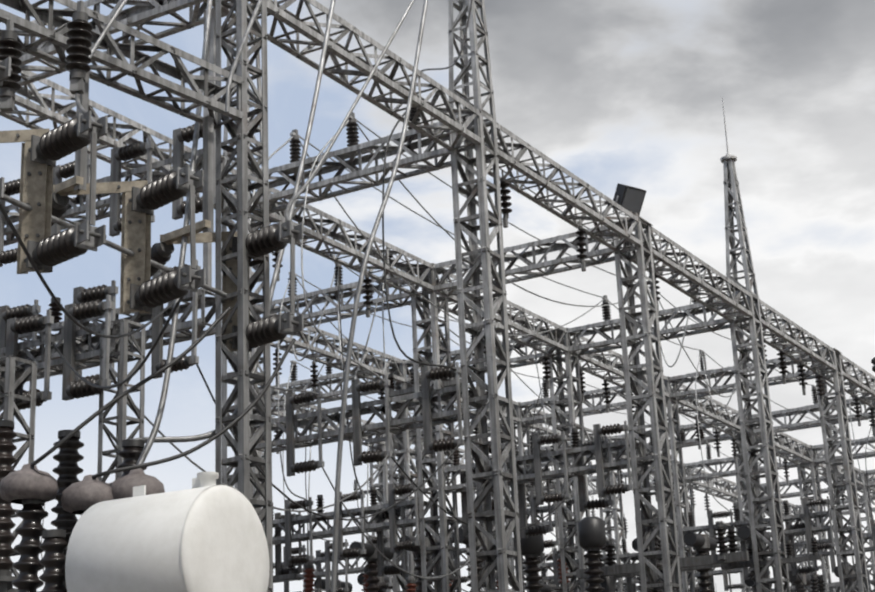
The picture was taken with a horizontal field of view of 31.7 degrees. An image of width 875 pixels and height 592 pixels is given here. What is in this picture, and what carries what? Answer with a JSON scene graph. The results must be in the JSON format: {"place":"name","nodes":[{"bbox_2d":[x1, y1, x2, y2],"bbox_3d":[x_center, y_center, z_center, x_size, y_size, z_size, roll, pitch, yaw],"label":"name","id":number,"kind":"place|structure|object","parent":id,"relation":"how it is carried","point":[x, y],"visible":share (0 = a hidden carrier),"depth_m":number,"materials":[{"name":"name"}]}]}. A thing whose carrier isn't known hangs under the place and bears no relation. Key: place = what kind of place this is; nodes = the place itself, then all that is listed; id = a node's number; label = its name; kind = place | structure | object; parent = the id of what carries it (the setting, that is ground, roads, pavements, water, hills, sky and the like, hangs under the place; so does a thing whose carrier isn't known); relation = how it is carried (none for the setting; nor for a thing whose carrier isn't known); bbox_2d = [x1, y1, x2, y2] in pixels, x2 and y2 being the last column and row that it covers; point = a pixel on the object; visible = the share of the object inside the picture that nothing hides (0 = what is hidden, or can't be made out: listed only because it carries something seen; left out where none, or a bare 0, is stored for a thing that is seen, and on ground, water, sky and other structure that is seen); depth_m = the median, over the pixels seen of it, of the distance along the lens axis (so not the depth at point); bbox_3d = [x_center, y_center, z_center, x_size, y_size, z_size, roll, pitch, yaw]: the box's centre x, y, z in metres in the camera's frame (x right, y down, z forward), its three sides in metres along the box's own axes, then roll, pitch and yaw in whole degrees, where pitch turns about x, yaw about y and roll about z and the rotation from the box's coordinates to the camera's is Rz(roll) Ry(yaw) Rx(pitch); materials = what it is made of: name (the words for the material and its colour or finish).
{"place":"outdoors","nodes":[
{"label":"outdoors","id":0,"kind":"place"},
{"bbox_2d":[0,0,874,591],"label":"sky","id":1,"kind":"structure","parent":0,"point":[613,92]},
{"bbox_2d":[113,105,874,591],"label":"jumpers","id":2,"kind":"object","parent":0,"point":[407,477],"visible":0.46,"depth_m":20.05,"materials":[{"name":"metal"}]},
{"bbox_2d":[30,0,472,591],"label":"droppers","id":3,"kind":"object","parent":2,"relation":"hanging from","point":[152,438],"visible":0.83,"depth_m":10.87,"materials":[{"name":"metal"}]},
{"bbox_2d":[291,269,739,410],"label":"slack loops","id":4,"kind":"object","parent":2,"relation":"attached to","point":[297,359],"visible":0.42,"depth_m":26.43,"materials":[{"name":"metal"}]},
{"bbox_2d":[292,112,745,438],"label":"slack spans","id":5,"kind":"object","parent":2,"relation":"attached to","point":[417,201],"visible":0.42,"depth_m":26.13,"materials":[{"name":"metal"}]},
{"bbox_2d":[272,170,874,538],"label":"suspension strings","id":6,"kind":"object","parent":2,"relation":"attached to","point":[506,210],"visible":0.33,"depth_m":30.22,"materials":[{"name":"ceramic"}]},
{"bbox_2d":[297,120,874,488],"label":"bus conductors","id":7,"kind":"object","parent":2,"relation":"attached to","point":[528,271],"visible":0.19,"depth_m":28.21,"materials":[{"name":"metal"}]},
{"bbox_2d":[720,98,790,591],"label":"column","id":8,"kind":"structure","parent":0,"point":[747,425],"depth_m":27.53,"materials":[{"name":"metal"}]},
{"bbox_2d":[567,285,738,355],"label":"beam","id":9,"kind":"structure","parent":8,"relation":"attached to","point":[694,308],"depth_m":29.00,"materials":[{"name":"metal"}]},
{"label":"ground","id":10,"kind":"structure","parent":0,"visible":0},
{"bbox_2d":[0,355,36,589],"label":"lattice column","id":11,"kind":"structure","parent":10,"relation":"on","point":[11,399],"depth_m":12.65,"materials":[{"name":"metal"}]},
{"bbox_2d":[0,294,145,483],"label":"switch","id":12,"kind":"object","parent":10,"relation":"on","point":[105,353],"depth_m":13.78,"materials":[{"name":"metal"}]},
{"bbox_2d":[0,420,146,591],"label":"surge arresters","id":13,"kind":"object","parent":10,"relation":"on","point":[68,469],"visible":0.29,"depth_m":9.45,"materials":[{"name":"ceramic"}]},
{"bbox_2d":[0,463,269,591],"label":"transformer","id":14,"kind":"object","parent":10,"relation":"on","point":[208,535],"visible":0.98,"depth_m":8.16,"materials":[{"name":"metal"}]},
{"bbox_2d":[133,478,199,496],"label":"conservator fittings","id":15,"kind":"object","parent":14,"relation":"attached to","point":[139,490],"visible":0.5,"depth_m":8.53,"materials":[{"name":"metal"}]},
{"bbox_2d":[215,0,272,591],"bbox_3d":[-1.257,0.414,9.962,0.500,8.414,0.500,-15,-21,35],"label":"column","id":16,"kind":"structure","parent":10,"relation":"on","point":[243,393],"depth_m":10.09,"materials":[{"name":"metal"}]},
{"bbox_2d":[0,70,236,211],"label":"beam","id":17,"kind":"structure","parent":16,"relation":"attached to","point":[42,111],"depth_m":18.95,"materials":[{"name":"metal"}]},
{"bbox_2d":[0,10,222,409],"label":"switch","id":18,"kind":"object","parent":17,"relation":"attached to","point":[198,299],"depth_m":15.10,"materials":[{"name":"metal"}]},
{"bbox_2d":[0,7,226,266],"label":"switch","id":19,"kind":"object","parent":18,"relation":"attached to","point":[119,155],"visible":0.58,"depth_m":15.62,"materials":[{"name":"metal"}]},
{"bbox_2d":[0,0,414,388],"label":"jumpers","id":20,"kind":"object","parent":18,"relation":"attached to","point":[82,110],"visible":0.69,"depth_m":10.11,"materials":[{"name":"metal"}]},
{"bbox_2d":[14,0,227,85],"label":"beam","id":21,"kind":"structure","parent":17,"relation":"attached to","point":[139,14],"depth_m":16.33,"materials":[{"name":"metal"}]},
{"bbox_2d":[0,0,243,128],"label":"beam","id":22,"kind":"structure","parent":16,"relation":"attached to","point":[58,39],"depth_m":9.68,"materials":[{"name":"metal"}]},
{"bbox_2d":[0,57,11,198],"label":"isolator","id":23,"kind":"object","parent":22,"relation":"hanging from","point":[5,69],"visible":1,"depth_m":7.46,"materials":[{"name":"metal"}]},
{"bbox_2d":[0,0,92,111],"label":"strings","id":24,"kind":"object","parent":22,"relation":"hanging from","point":[78,50],"visible":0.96,"depth_m":8.57,"materials":[{"name":"ceramic"}]},
{"bbox_2d":[0,110,108,273],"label":"isolator","id":25,"kind":"object","parent":22,"relation":"attached to","point":[43,151],"visible":1,"depth_m":8.27,"materials":[{"name":"metal"}]},
{"bbox_2d":[51,72,205,313],"bbox_3d":[-1.961,-0.651,9.247,1.386,1.552,0.350,-9,-18,22],"label":"isolator","id":26,"kind":"object","parent":22,"relation":"hanging from","point":[141,291],"visible":0.77,"depth_m":9.13,"materials":[{"name":"metal"}]},
{"bbox_2d":[150,116,303,352],"bbox_3d":[-1.493,-0.391,10.149,1.385,1.560,0.398,-9,-18,20],"label":"isolator","id":27,"kind":"object","parent":22,"relation":"hanging from","point":[272,238],"visible":0.62,"depth_m":10.01,"materials":[{"name":"metal"}]},
{"bbox_2d":[1,194,262,312],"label":"isolator operating rod","id":28,"kind":"object","parent":16,"relation":"attached to","point":[27,207],"visible":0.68,"depth_m":9.03,"materials":[{"name":"metal"}]},
{"bbox_2d":[251,188,433,294],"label":"beam","id":29,"kind":"structure","parent":16,"relation":"attached to","point":[343,237],"depth_m":23.77,"materials":[{"name":"metal"}]},
{"bbox_2d":[234,304,264,531],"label":"column","id":30,"kind":"structure","parent":10,"relation":"on","point":[255,470],"depth_m":26.85,"materials":[{"name":"metal"}]},
{"bbox_2d":[259,415,272,551],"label":"column","id":31,"kind":"structure","parent":10,"relation":"on","point":[261,456],"depth_m":32.69,"materials":[{"name":"metal"}]},
{"bbox_2d":[271,394,384,446],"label":"beam","id":32,"kind":"structure","parent":31,"relation":"attached to","point":[305,410],"depth_m":35.13,"materials":[{"name":"metal"}]},
{"bbox_2d":[273,534,402,591],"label":"disconnect switch","id":33,"kind":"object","parent":31,"relation":"attached to","point":[325,557],"depth_m":31.25,"materials":[{"name":"metal"}]},
{"bbox_2d":[314,571,432,591],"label":"breaker","id":34,"kind":"object","parent":10,"relation":"on","point":[360,578],"visible":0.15,"depth_m":32.80,"materials":[{"name":"metal"}]},
{"bbox_2d":[369,434,399,591],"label":"column","id":35,"kind":"structure","parent":10,"relation":"on","point":[382,474],"depth_m":37.11,"materials":[{"name":"metal"}]},
{"bbox_2d":[385,411,506,446],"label":"beam","id":36,"kind":"structure","parent":35,"relation":"attached to","point":[456,433],"depth_m":36.57,"materials":[{"name":"metal"}]},
{"bbox_2d":[387,359,419,591],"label":"column","id":37,"kind":"structure","parent":10,"relation":"on","point":[403,452],"depth_m":30.97,"materials":[{"name":"metal"}]},
{"bbox_2d":[259,352,397,412],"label":"beam","id":38,"kind":"structure","parent":37,"relation":"attached to","point":[326,380],"depth_m":32.63,"materials":[{"name":"metal"}]},
{"bbox_2d":[259,313,404,382],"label":"beam","id":39,"kind":"structure","parent":37,"relation":"attached to","point":[332,354],"depth_m":29.72,"materials":[{"name":"metal"}]},
{"bbox_2d":[398,366,519,424],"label":"beam","id":40,"kind":"structure","parent":37,"relation":"attached to","point":[516,419],"depth_m":34.91,"materials":[{"name":"metal"}]},
{"bbox_2d":[404,314,557,384],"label":"beam","id":41,"kind":"structure","parent":37,"relation":"attached to","point":[523,359],"depth_m":30.45,"materials":[{"name":"metal"}]},
{"bbox_2d":[412,489,567,574],"bbox_3d":[0.966,4.552,29.743,3.302,1.330,0.572,-13,-20,31],"label":"switch","id":42,"kind":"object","parent":37,"relation":"attached to","point":[533,511],"depth_m":29.14,"materials":[{"name":"metal"}]},
{"bbox_2d":[349,528,494,591],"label":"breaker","id":43,"kind":"object","parent":10,"relation":"on","point":[370,557],"visible":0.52,"depth_m":27.53,"materials":[{"name":"metal"}]},
{"bbox_2d":[410,263,460,591],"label":"column","id":44,"kind":"structure","parent":10,"relation":"on","point":[426,323],"depth_m":24.81,"materials":[{"name":"metal"}]},
{"bbox_2d":[256,249,424,326],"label":"beam","id":45,"kind":"structure","parent":44,"relation":"attached to","point":[314,297],"depth_m":26.60,"materials":[{"name":"metal"}]},
{"bbox_2d":[261,481,433,576],"bbox_3d":[-1.576,3.944,25.440,3.293,1.441,0.591,-12,-20,29],"label":"switch","id":46,"kind":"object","parent":44,"relation":"attached to","point":[288,519],"depth_m":25.27,"materials":[{"name":"metal"}]},
{"bbox_2d":[425,272,567,354],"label":"beam","id":47,"kind":"structure","parent":44,"relation":"attached to","point":[530,328],"depth_m":28.50,"materials":[{"name":"metal"}]},
{"bbox_2d":[303,442,594,591],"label":"red arrester row","id":48,"kind":"object","parent":10,"relation":"on","point":[309,580],"visible":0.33,"depth_m":28.40,"materials":[{"name":"metal"}]},
{"bbox_2d":[472,458,496,590],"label":"column","id":49,"kind":"structure","parent":10,"relation":"on","point":[480,522],"depth_m":41.37,"materials":[{"name":"metal"}]},
{"bbox_2d":[379,434,473,467],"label":"beam","id":50,"kind":"structure","parent":49,"relation":"attached to","point":[461,461],"depth_m":40.28,"materials":[{"name":"metal"}]},
{"bbox_2d":[448,0,522,591],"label":"column","id":51,"kind":"structure","parent":10,"relation":"on","point":[498,562],"depth_m":19.04,"materials":[{"name":"metal"}]},
{"bbox_2d":[203,0,480,150],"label":"beam","id":52,"kind":"structure","parent":51,"relation":"attached to","point":[281,14],"depth_m":17.68,"materials":[{"name":"metal"}]},
{"bbox_2d":[248,107,467,213],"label":"beam","id":53,"kind":"structure","parent":51,"relation":"attached to","point":[352,150],"depth_m":20.70,"materials":[{"name":"metal"}]},
{"bbox_2d":[251,362,478,476],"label":"isolator beam","id":54,"kind":"structure","parent":51,"relation":"attached to","point":[427,419],"depth_m":19.44,"materials":[{"name":"metal"}]},
{"bbox_2d":[467,122,640,250],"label":"beam","id":55,"kind":"structure","parent":51,"relation":"attached to","point":[539,179],"depth_m":21.77,"materials":[{"name":"metal"}]},
{"bbox_2d":[502,402,531,591],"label":"column","id":56,"kind":"structure","parent":10,"relation":"on","point":[520,443],"depth_m":35.37,"materials":[{"name":"metal"}]},
{"bbox_2d":[397,540,514,591],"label":"isolator beam","id":57,"kind":"structure","parent":56,"relation":"attached to","point":[465,579],"depth_m":35.45,"materials":[{"name":"metal"}]},
{"bbox_2d":[273,358,821,580],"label":"cross arms","id":58,"kind":"object","parent":56,"relation":"attached to","point":[683,444],"depth_m":26.61,"materials":[{"name":"metal"}]},
{"bbox_2d":[496,581,580,591],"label":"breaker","id":59,"kind":"object","parent":10,"relation":"on","point":[546,588],"visible":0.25,"depth_m":31.25,"materials":[{"name":"metal"}]},
{"bbox_2d":[555,482,577,583],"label":"column","id":60,"kind":"structure","parent":10,"relation":"on","point":[564,533],"depth_m":45.47,"materials":[{"name":"metal"}]},
{"bbox_2d":[547,328,589,591],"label":"column","id":61,"kind":"structure","parent":10,"relation":"on","point":[573,565],"depth_m":29.23,"materials":[{"name":"metal"}]},
{"bbox_2d":[558,335,669,398],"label":"beam","id":62,"kind":"structure","parent":61,"relation":"attached to","point":[608,366],"depth_m":31.50,"materials":[{"name":"metal"}]},
{"bbox_2d":[576,521,758,591],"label":"switch beam","id":63,"kind":"structure","parent":61,"relation":"attached to","point":[611,573],"depth_m":27.20,"materials":[{"name":"metal"}]},
{"bbox_2d":[520,510,662,591],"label":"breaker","id":64,"kind":"object","parent":10,"relation":"on","point":[592,536],"visible":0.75,"depth_m":24.84,"materials":[{"name":"metal"}]},
{"bbox_2d":[599,437,627,591],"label":"column","id":65,"kind":"structure","parent":10,"relation":"on","point":[617,520],"depth_m":39.33,"materials":[{"name":"metal"}]},
{"bbox_2d":[489,430,595,469],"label":"beam","id":66,"kind":"structure","parent":65,"relation":"attached to","point":[542,450],"depth_m":40.61,"materials":[{"name":"metal"}]},
{"bbox_2d":[515,407,611,455],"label":"beam","id":67,"kind":"structure","parent":65,"relation":"attached to","point":[539,427],"depth_m":36.94,"materials":[{"name":"metal"}]},
{"bbox_2d":[613,216,681,591],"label":"column","id":68,"kind":"structure","parent":10,"relation":"on","point":[647,507],"depth_m":23.09,"materials":[{"name":"metal"}]},
{"bbox_2d":[433,226,626,296],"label":"beam","id":69,"kind":"structure","parent":68,"relation":"attached to","point":[595,251],"depth_m":24.70,"materials":[{"name":"metal"}]},
{"bbox_2d":[443,421,642,538],"bbox_3d":[1.576,2.886,23.770,3.292,1.546,0.584,-12,-20,29],"label":"switch","id":70,"kind":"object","parent":68,"relation":"attached to","point":[537,474],"depth_m":23.60,"materials":[{"name":"metal"}]},
{"bbox_2d":[611,183,645,253],"bbox_3d":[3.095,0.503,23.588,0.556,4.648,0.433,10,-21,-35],"label":"flood light","id":71,"kind":"object","parent":68,"relation":"attached to","point":[629,198],"visible":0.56,"depth_m":24.06,"materials":[{"name":"metal"}]},
{"bbox_2d":[626,226,753,321],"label":"beam","id":72,"kind":"structure","parent":68,"relation":"attached to","point":[677,267],"depth_m":25.97,"materials":[{"name":"metal"}]},
{"bbox_2d":[656,376,694,591],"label":"column","id":73,"kind":"structure","parent":10,"relation":"on","point":[678,483],"depth_m":33.33,"materials":[{"name":"metal"}]},
{"bbox_2d":[519,379,648,425],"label":"beam","id":74,"kind":"structure","parent":73,"relation":"attached to","point":[597,408],"depth_m":35.00,"materials":[{"name":"metal"}]},
{"bbox_2d":[538,539,638,591],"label":"circuit breaker","id":75,"kind":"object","parent":73,"relation":"attached to","point":[625,556],"depth_m":33.95,"materials":[{"name":"metal"}]},
{"bbox_2d":[665,382,740,435],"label":"beam","id":76,"kind":"structure","parent":73,"relation":"attached to","point":[706,407],"depth_m":36.20,"materials":[{"name":"metal"}]},
{"bbox_2d":[672,463,700,590],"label":"column","id":77,"kind":"structure","parent":10,"relation":"on","point":[690,508],"depth_m":43.72,"materials":[{"name":"metal"}]},
{"bbox_2d":[571,461,654,495],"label":"beam","id":78,"kind":"structure","parent":77,"relation":"attached to","point":[594,479],"depth_m":45.14,"materials":[{"name":"metal"}]},
{"bbox_2d":[632,525,770,591],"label":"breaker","id":79,"kind":"object","parent":10,"relation":"on","point":[701,544],"visible":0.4,"depth_m":28.92,"materials":[{"name":"metal"}]},
{"bbox_2d":[733,489,749,591],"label":"column","id":80,"kind":"structure","parent":10,"relation":"on","point":[741,574],"depth_m":47.63,"materials":[{"name":"metal"}]},
{"bbox_2d":[679,467,742,501],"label":"beam","id":81,"kind":"structure","parent":80,"relation":"attached to","point":[726,484],"depth_m":46.33,"materials":[{"name":"metal"}]},
{"bbox_2d":[760,475,846,500],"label":"beam","id":82,"kind":"structure","parent":80,"relation":"attached to","point":[795,482],"depth_m":47.27,"materials":[{"name":"metal"}]},
{"bbox_2d":[731,417,771,591],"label":"column","id":83,"kind":"structure","parent":10,"relation":"on","point":[740,476],"depth_m":37.75,"materials":[{"name":"metal"}]},
{"bbox_2d":[610,412,738,455],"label":"beam","id":84,"kind":"structure","parent":83,"relation":"attached to","point":[710,438],"depth_m":38.72,"materials":[{"name":"metal"}]},
{"bbox_2d":[622,544,750,591],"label":"circuit breaker","id":85,"kind":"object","parent":83,"relation":"attached to","point":[725,574],"depth_m":37.48,"materials":[{"name":"metal"}]},
{"bbox_2d":[738,421,812,464],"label":"beam","id":86,"kind":"structure","parent":83,"relation":"attached to","point":[782,439],"depth_m":40.93,"materials":[{"name":"metal"}]},
{"bbox_2d":[788,507,808,591],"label":"column","id":87,"kind":"structure","parent":10,"relation":"on","point":[800,539],"depth_m":51.99,"materials":[{"name":"metal"}]},
{"bbox_2d":[742,494,796,515],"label":"beam","id":88,"kind":"structure","parent":87,"relation":"attached to","point":[791,505],"depth_m":51.45,"materials":[{"name":"metal"}]},
{"bbox_2d":[797,487,874,518],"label":"beam","id":89,"kind":"structure","parent":87,"relation":"attached to","point":[847,512],"depth_m":51.35,"materials":[{"name":"metal"}]},
{"bbox_2d":[744,566,856,591],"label":"breaker","id":90,"kind":"object","parent":10,"relation":"on","point":[796,582],"visible":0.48,"depth_m":33.85,"materials":[{"name":"metal"}]},
{"bbox_2d":[795,445,831,591],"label":"column","id":91,"kind":"structure","parent":10,"relation":"on","point":[805,489],"depth_m":41.85,"materials":[{"name":"metal"}]},
{"bbox_2d":[685,443,801,480],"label":"beam","id":92,"kind":"structure","parent":91,"relation":"attached to","point":[708,462],"depth_m":43.52,"materials":[{"name":"metal"}]},
{"bbox_2d":[813,348,868,591],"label":"column","id":93,"kind":"structure","parent":10,"relation":"on","point":[851,497],"depth_m":31.45,"materials":[{"name":"metal"}]},
{"bbox_2d":[668,339,821,400],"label":"beam","id":94,"kind":"structure","parent":93,"relation":"attached to","point":[721,373],"depth_m":33.28,"materials":[{"name":"metal"}]},
{"bbox_2d":[682,496,838,579],"bbox_3d":[6.704,5.086,32.074,3.291,1.522,0.586,-12,-19,29],"label":"disconnect switch","id":95,"kind":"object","parent":93,"relation":"attached to","point":[809,528],"depth_m":31.83,"materials":[{"name":"metal"}]},
{"bbox_2d":[699,573,825,591],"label":"switch beam","id":96,"kind":"structure","parent":93,"relation":"attached to","point":[817,582],"depth_m":31.12,"materials":[{"name":"metal"}]},
{"bbox_2d":[739,299,836,373],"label":"beam","id":97,"kind":"structure","parent":93,"relation":"attached to","point":[791,339],"depth_m":30.13,"materials":[{"name":"metal"}]},
{"bbox_2d":[824,354,874,407],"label":"beam","id":98,"kind":"structure","parent":93,"relation":"attached to","point":[856,380],"depth_m":33.71,"materials":[{"name":"metal"}]},
{"bbox_2d":[855,470,874,591],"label":"column","id":99,"kind":"structure","parent":10,"relation":"on","point":[867,519],"depth_m":45.91,"materials":[{"name":"metal"}]},
{"bbox_2d":[802,449,864,485],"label":"beam","id":100,"kind":"structure","parent":99,"relation":"attached to","point":[840,470],"depth_m":44.24,"materials":[{"name":"metal"}]},
{"bbox_2d":[856,474,874,497],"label":"beam","id":101,"kind":"structure","parent":99,"relation":"attached to","point":[871,489],"depth_m":47.15,"materials":[{"name":"metal"}]},
{"bbox_2d":[863,469,874,487],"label":"beam","id":102,"kind":"structure","parent":99,"relation":"attached to","point":[872,473],"depth_m":46.07,"materials":[{"name":"metal"}]},
{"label":"column","id":103,"kind":"object","parent":10,"relation":"on","visible":0},
{"bbox_2d":[752,382,874,435],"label":"beam","id":104,"kind":"structure","parent":103,"relation":"attached to","point":[797,425],"depth_m":37.33,"materials":[{"name":"metal"}]},
{"bbox_2d":[766,520,874,591],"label":"disconnect switch","id":105,"kind":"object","parent":103,"relation":"attached to","point":[831,553],"depth_m":36.20,"materials":[{"name":"metal"}]},
{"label":"column","id":106,"kind":"object","parent":10,"relation":"on","visible":0},
{"bbox_2d":[811,419,874,464],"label":"beam","id":107,"kind":"structure","parent":106,"relation":"attached to","point":[862,441],"depth_m":41.69,"materials":[{"name":"metal"}]},
{"bbox_2d":[827,569,874,591],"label":"isolator beam","id":108,"kind":"structure","parent":106,"relation":"attached to","point":[837,586],"depth_m":40.77,"materials":[{"name":"metal"}]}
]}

